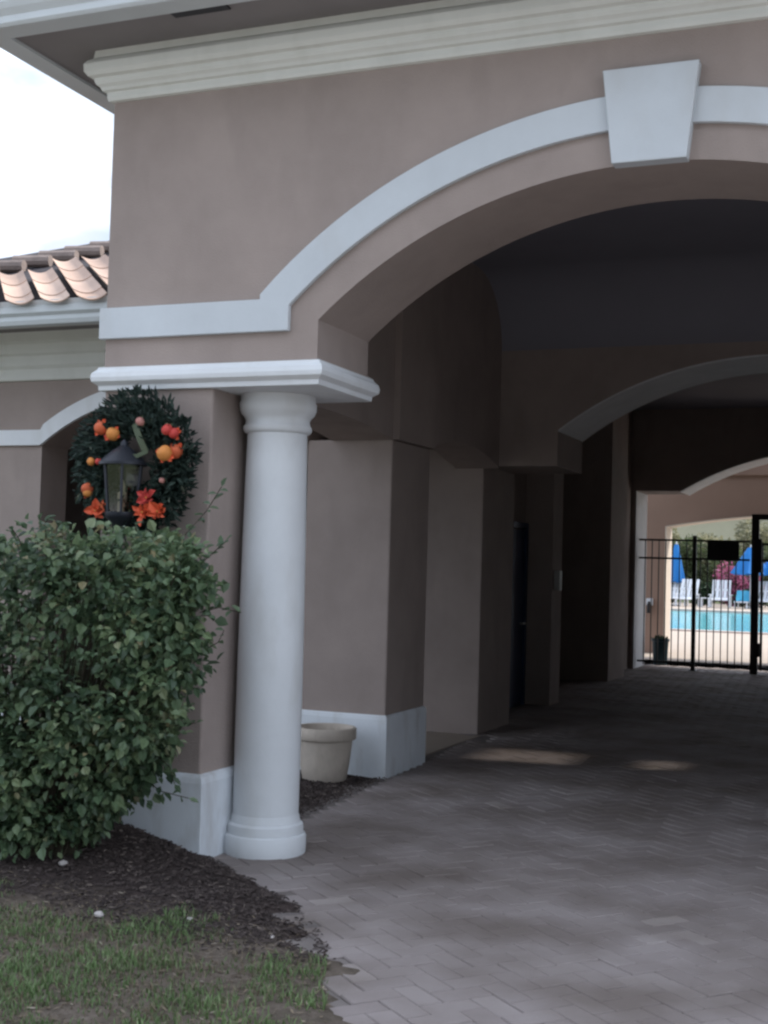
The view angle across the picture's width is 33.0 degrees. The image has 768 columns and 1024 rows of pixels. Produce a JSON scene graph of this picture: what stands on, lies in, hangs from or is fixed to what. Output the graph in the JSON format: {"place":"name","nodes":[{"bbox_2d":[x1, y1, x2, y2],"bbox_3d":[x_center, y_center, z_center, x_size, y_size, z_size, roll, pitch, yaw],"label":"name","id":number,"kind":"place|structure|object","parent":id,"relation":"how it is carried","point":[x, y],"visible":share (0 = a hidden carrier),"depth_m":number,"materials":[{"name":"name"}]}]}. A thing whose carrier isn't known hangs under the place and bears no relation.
{"place":"outdoors","nodes":[
{"label":"outdoors","id":0,"kind":"place"},
{"bbox_2d":[0,48,113,257],"label":"sky","id":1,"kind":"structure","parent":0,"point":[56,144],"materials":[{"name":"white"}]},
{"bbox_2d":[0,871,330,1023],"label":"grass","id":2,"kind":"structure","parent":0,"point":[29,989],"depth_m":4.79,"materials":[{"name":"green plant"}]},
{"bbox_2d":[0,770,366,1023],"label":"garden bed","id":3,"kind":"object","parent":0,"point":[280,1012],"visible":0.13,"depth_m":5.16,"materials":[{"name":"soil"}]},
{"bbox_2d":[58,860,67,865],"bbox_3d":[-1.541,1.689,6.245,0.042,0.032,0.047,0,-3,38],"label":"pebble","id":4,"kind":"object","parent":3,"relation":"on","point":[62,862],"visible":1,"depth_m":6.23,"materials":[{"name":"grey stone"}]},
{"bbox_2d":[94,911,103,917],"bbox_3d":[-1.210,1.707,5.504,0.037,0.028,0.052,3,-3,-37],"label":"pebble","id":5,"kind":"object","parent":3,"relation":"on","point":[98,914],"visible":1,"depth_m":5.49,"materials":[{"name":"white stone"}]},
{"bbox_2d":[0,478,240,862],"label":"shrub","id":6,"kind":"object","parent":3,"relation":"on","point":[82,772],"visible":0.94,"depth_m":6.12,"materials":[{"name":"green plant"}]},
{"bbox_2d":[0,771,386,966],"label":"mulch chips","id":7,"kind":"object","parent":3,"relation":"on","point":[263,893],"visible":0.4,"depth_m":5.98,"materials":[{"name":"brown wood"}]},
{"bbox_2d":[300,723,356,782],"bbox_3d":[-0.428,1.750,9.420,0.450,0.385,0.450,1,-3,22],"label":"flower pot","id":8,"kind":"object","parent":7,"relation":"on","point":[325,755],"visible":0.91,"depth_m":9.26,"materials":[{"name":"stone"}]},
{"bbox_2d":[213,660,767,1023],"bbox_3d":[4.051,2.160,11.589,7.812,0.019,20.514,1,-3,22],"label":"driveway","id":9,"kind":"structure","parent":0,"point":[588,852],"depth_m":6.73,"materials":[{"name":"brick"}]},
{"bbox_2d":[651,634,669,664],"bbox_3d":[4.751,2.364,22.328,0.322,0.527,0.333,1,-3,22],"label":"planter tub","id":10,"kind":"object","parent":9,"relation":"on","point":[660,646],"visible":0.86,"depth_m":22.21,"materials":[{"name":"black plastic"}]},
{"bbox_2d":[637,536,749,670],"bbox_3d":[5.036,1.486,21.166,1.782,2.203,0.120,1,-3,22],"label":"iron fence","id":11,"kind":"object","parent":9,"relation":"on","point":[694,559],"visible":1,"depth_m":21.15,"materials":[{"name":"black metal"}]},
{"bbox_2d":[707,541,738,560],"bbox_3d":[5.491,0.627,20.999,0.500,0.325,0.020,1,-3,22],"label":"gate sign","id":12,"kind":"object","parent":11,"relation":"hanging from","point":[723,550],"visible":1,"depth_m":20.99,"materials":[{"name":"black metal"}]},
{"bbox_2d":[749,514,767,673],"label":"pool gate","id":13,"kind":"structure","parent":9,"relation":"on","point":[758,560],"depth_m":20.74,"materials":[{"name":"black metal"}]},
{"bbox_2d":[644,602,767,670],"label":"pool deck","id":14,"kind":"structure","parent":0,"point":[745,650],"depth_m":28.53,"materials":[{"name":"concrete"}]},
{"bbox_2d":[671,541,684,605],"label":"pool umbrella","id":15,"kind":"object","parent":14,"relation":"on","point":[676,565],"visible":0.67,"depth_m":65.88,"materials":[{"name":"blue fabric"}]},
{"bbox_2d":[671,579,687,605],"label":"pool chair","id":16,"kind":"object","parent":14,"relation":"on","point":[675,587],"visible":0.27,"depth_m":65.87,"materials":[{"name":"white plastic"}]},
{"bbox_2d":[674,579,699,606],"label":"pool chair","id":17,"kind":"object","parent":14,"relation":"on","point":[689,589],"visible":0.65,"depth_m":65.11,"materials":[{"name":"white plastic"}]},
{"bbox_2d":[673,534,705,600],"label":"broad tree","id":18,"kind":"object","parent":14,"relation":"on","point":[689,562],"visible":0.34,"depth_m":74.38,"materials":[{"name":"green plant"}]},
{"bbox_2d":[688,581,719,605],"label":"hedge shrub","id":19,"kind":"object","parent":14,"relation":"on","point":[703,591],"visible":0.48,"depth_m":67.80,"materials":[{"name":"green plant"}]},
{"bbox_2d":[700,597,709,606],"bbox_3d":[16.048,4.506,64.788,0.480,0.460,0.480,1,-3,22],"label":"side table","id":20,"kind":"object","parent":14,"relation":"on","point":[701,605],"visible":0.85,"depth_m":64.66,"materials":[{"name":"white plastic"}]},
{"bbox_2d":[644,464,767,652],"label":"courtyard wall","id":21,"kind":"structure","parent":14,"relation":"on","point":[741,495],"depth_m":25.71,"materials":[{"name":"beige paint"}]},
{"bbox_2d":[670,608,767,634],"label":"pool coping","id":22,"kind":"object","parent":14,"relation":"on","point":[718,611],"visible":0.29,"depth_m":57.06,"materials":[{"name":"concrete"}]},
{"bbox_2d":[708,580,732,607],"bbox_3d":[16.833,4.080,64.850,1.113,1.360,0.945,1,-3,21],"label":"pool chair","id":23,"kind":"object","parent":14,"relation":"on","point":[718,597],"visible":0.81,"depth_m":64.99,"materials":[{"name":"white plastic"}]},
{"bbox_2d":[713,561,749,605],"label":"flowering shrub","id":24,"kind":"object","parent":14,"relation":"on","point":[738,582],"visible":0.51,"depth_m":68.30,"materials":[{"name":"pink plant"}]},
{"bbox_2d":[734,590,749,608],"bbox_3d":[17.702,4.318,64.071,0.720,0.867,1.500,1,-3,22],"label":"towel lounger","id":25,"kind":"object","parent":14,"relation":"on","point":[746,594],"visible":0.93,"depth_m":64.50,"materials":[{"name":"blue fabric"}]},
{"bbox_2d":[730,545,767,608],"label":"pool umbrella","id":26,"kind":"object","parent":14,"relation":"on","point":[747,564],"visible":0.5,"depth_m":63.89,"materials":[{"name":"blue fabric"}]},
{"bbox_2d":[732,588,767,606],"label":"hedge shrub","id":27,"kind":"object","parent":14,"relation":"on","point":[765,603],"visible":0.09,"depth_m":67.18,"materials":[{"name":"green plant"}]},
{"bbox_2d":[759,581,767,601],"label":"pool chair","id":28,"kind":"object","parent":14,"relation":"on","point":[765,591],"visible":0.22,"depth_m":64.24,"materials":[{"name":"white plastic"}]},
{"bbox_2d":[763,541,767,585],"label":"broad tree","id":29,"kind":"object","parent":14,"relation":"on","point":[765,579],"visible":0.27,"depth_m":72.97,"materials":[{"name":"green plant"}]},
{"bbox_2d":[670,611,767,632],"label":"pool water","id":30,"kind":"structure","parent":0,"point":[746,623],"depth_m":46.27,"materials":[{"name":"teal liquid"}]},
{"bbox_2d":[677,599,767,604],"bbox_3d":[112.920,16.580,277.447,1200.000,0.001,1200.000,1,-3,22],"label":"ground","id":31,"kind":"structure","parent":0,"point":[717,601],"depth_m":84.97,"materials":[{"name":"beige concrete"}]},
{"bbox_2d":[0,241,479,755],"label":"clubhouse wing","id":32,"kind":"structure","parent":31,"relation":"on","point":[52,344],"depth_m":10.92,"materials":[{"name":"beige paint"}]},
{"bbox_2d":[0,0,767,859],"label":"gatehouse","id":33,"kind":"object","parent":31,"relation":"on","point":[474,292],"visible":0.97,"depth_m":6.98,"materials":[{"name":"beige paint"}]},
{"bbox_2d":[98,439,147,538],"bbox_3d":[-1.345,-0.116,6.792,0.256,0.520,0.337,1,-3,22],"label":"wall lantern","id":34,"kind":"object","parent":33,"relation":"attached to","point":[122,456],"depth_m":6.69,"materials":[{"name":"metal"}]},
{"bbox_2d":[68,384,205,540],"bbox_3d":[-1.316,-0.259,6.817,0.823,0.851,0.296,1,-3,22],"label":"wreath","id":35,"kind":"object","parent":33,"relation":"attached to","point":[153,425],"visible":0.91,"depth_m":6.75,"materials":[{"name":"green plant"}]},
{"bbox_2d":[509,521,528,707],"bbox_3d":[1.427,1.148,14.492,0.122,2.090,1.160,1,-3,22],"label":"door","id":36,"kind":"structure","parent":33,"relation":"in","point":[517,657],"depth_m":14.80,"materials":[{"name":"blue paint"}]},
{"bbox_2d":[672,528,698,566],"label":"olive tree","id":37,"kind":"object","parent":31,"relation":"on","point":[675,535],"visible":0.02,"depth_m":78.63,"materials":[{"name":"green plant"}]},
{"bbox_2d":[687,532,739,602],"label":"olive tree","id":38,"kind":"object","parent":31,"relation":"on","point":[704,536],"visible":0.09,"depth_m":78.88,"materials":[{"name":"green plant"}]},
{"bbox_2d":[672,519,767,592],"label":"poolside building","id":39,"kind":"structure","parent":31,"relation":"on","point":[725,530],"depth_m":92.95,"materials":[{"name":"beige paint"}]},
{"bbox_2d":[699,548,749,603],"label":"broad tree","id":40,"kind":"object","parent":31,"relation":"on","point":[704,578],"visible":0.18,"depth_m":73.60,"materials":[{"name":"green plant"}]},
{"bbox_2d":[733,519,767,604],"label":"olive tree","id":41,"kind":"object","parent":31,"relation":"on","point":[764,535],"visible":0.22,"depth_m":76.06,"materials":[{"name":"green plant"}]}
]}

